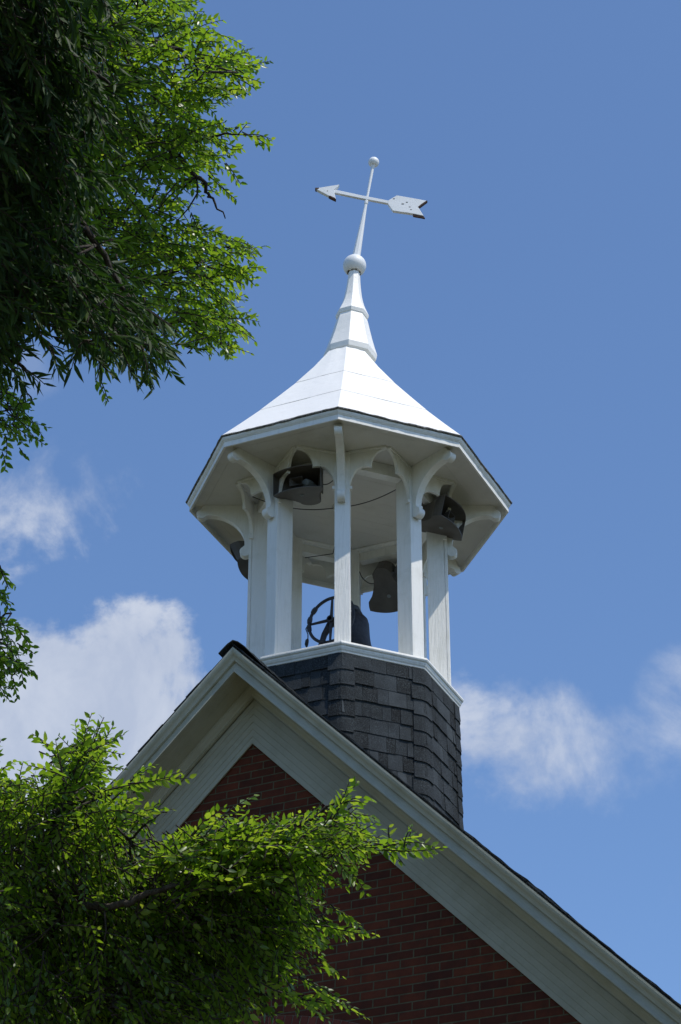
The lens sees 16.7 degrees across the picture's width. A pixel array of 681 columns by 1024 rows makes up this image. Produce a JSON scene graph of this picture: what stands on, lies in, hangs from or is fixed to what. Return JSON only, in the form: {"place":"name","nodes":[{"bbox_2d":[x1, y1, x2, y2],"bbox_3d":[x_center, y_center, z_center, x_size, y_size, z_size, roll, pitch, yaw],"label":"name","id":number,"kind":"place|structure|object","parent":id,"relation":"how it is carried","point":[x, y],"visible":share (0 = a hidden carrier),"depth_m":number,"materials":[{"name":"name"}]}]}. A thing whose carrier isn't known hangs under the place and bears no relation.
{"place":"outdoors","nodes":[
{"label":"outdoors","id":0,"kind":"place"},
{"bbox_2d":[0,0,275,702],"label":"elm tree","id":1,"kind":"object","parent":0,"point":[174,141],"visible":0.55,"depth_m":12.29,"materials":[{"name":"green plant"}]},
{"bbox_2d":[0,0,680,1003],"label":"sky","id":2,"kind":"structure","parent":0,"point":[533,308],"materials":[{"name":"blue"}]},
{"bbox_2d":[83,640,680,1023],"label":"brick building","id":3,"kind":"structure","parent":0,"point":[466,927],"depth_m":16.94,"materials":[{"name":"brick"}]},
{"bbox_2d":[185,268,511,829],"bbox_3d":[0.046,0.366,20.978,2.825,6.680,2.827,-15,-37,25],"label":"belfry","id":4,"kind":"object","parent":3,"relation":"on","point":[352,418],"visible":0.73,"depth_m":20.43,"materials":[{"name":"wood"}]},
{"bbox_2d":[230,541,248,579],"bbox_3d":[-0.792,0.299,21.461,0.457,0.506,0.460,-34,-42,6],"label":"loudspeaker","id":5,"kind":"object","parent":4,"relation":"attached to","point":[236,547],"visible":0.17,"depth_m":21.24,"materials":[{"name":"plastic"}]},
{"bbox_2d":[273,464,322,504],"bbox_3d":[-0.321,-0.282,20.603,0.460,0.362,0.457,-11,-27,20],"label":"loudspeaker","id":6,"kind":"object","parent":4,"relation":"attached to","point":[303,484],"visible":0.98,"depth_m":20.50,"materials":[{"name":"plastic"}]},
{"bbox_2d":[307,596,371,646],"bbox_3d":[0.057,1.212,20.406,0.655,0.916,0.665,-15,-37,25],"label":"church bell","id":7,"kind":"object","parent":4,"relation":"on","point":[360,632],"visible":0.46,"depth_m":20.33,"materials":[{"name":"metal"}]},
{"bbox_2d":[315,157,426,275],"bbox_3d":[0.294,-2.971,23.133,1.126,1.507,0.228,-2,-33,8],"label":"weather vane","id":8,"kind":"object","parent":4,"relation":"attached to","point":[399,205],"visible":1,"depth_m":23.20,"materials":[{"name":"white metal"}]},
{"bbox_2d":[369,561,397,612],"bbox_3d":[0.502,0.611,21.798,0.460,0.556,0.457,-13,-68,23],"label":"loudspeaker","id":9,"kind":"object","parent":4,"relation":"attached to","point":[384,598],"visible":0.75,"depth_m":21.58,"materials":[{"name":"plastic"}]},
{"bbox_2d":[421,494,465,540],"bbox_3d":[0.882,-0.005,20.927,0.457,0.371,0.460,-4,-32,29],"label":"loudspeaker","id":10,"kind":"object","parent":4,"relation":"attached to","point":[436,519],"visible":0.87,"depth_m":20.81,"materials":[{"name":"plastic"}]},
{"label":"ground","id":11,"kind":"structure","parent":0,"visible":0},
{"bbox_2d":[0,0,209,401],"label":"willow oak tree","id":12,"kind":"object","parent":11,"relation":"on","point":[54,270],"visible":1,"depth_m":8.87,"materials":[{"name":"green plant"}]},
{"bbox_2d":[0,712,446,1023],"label":"elm tree","id":13,"kind":"object","parent":11,"relation":"on","point":[97,926],"visible":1,"depth_m":10.43,"materials":[{"name":"green plant"}]},
{"bbox_3d":[-0.029,-0.035,21.216,0.079,0.050,0.059,-15,-37,25],"label":"junction box","id":14,"kind":"object","parent":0,"visible":0},
{"bbox_2d":[253,497,332,509],"bbox_3d":[-0.412,-0.075,21.093,0.805,0.122,0.009,12,-34,-14],"label":"cable","id":15,"kind":"object","parent":14,"relation":"hanging from","point":[298,508],"visible":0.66,"depth_m":21.10,"materials":[{"name":"black plastic"}]},
{"bbox_2d":[351,489,395,505],"bbox_3d":[0.233,-0.118,20.985,0.714,0.113,0.010,-25,-42,35],"label":"cable","id":16,"kind":"object","parent":14,"relation":"hanging from","point":[374,499],"visible":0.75,"depth_m":20.89,"materials":[{"name":"black plastic"}]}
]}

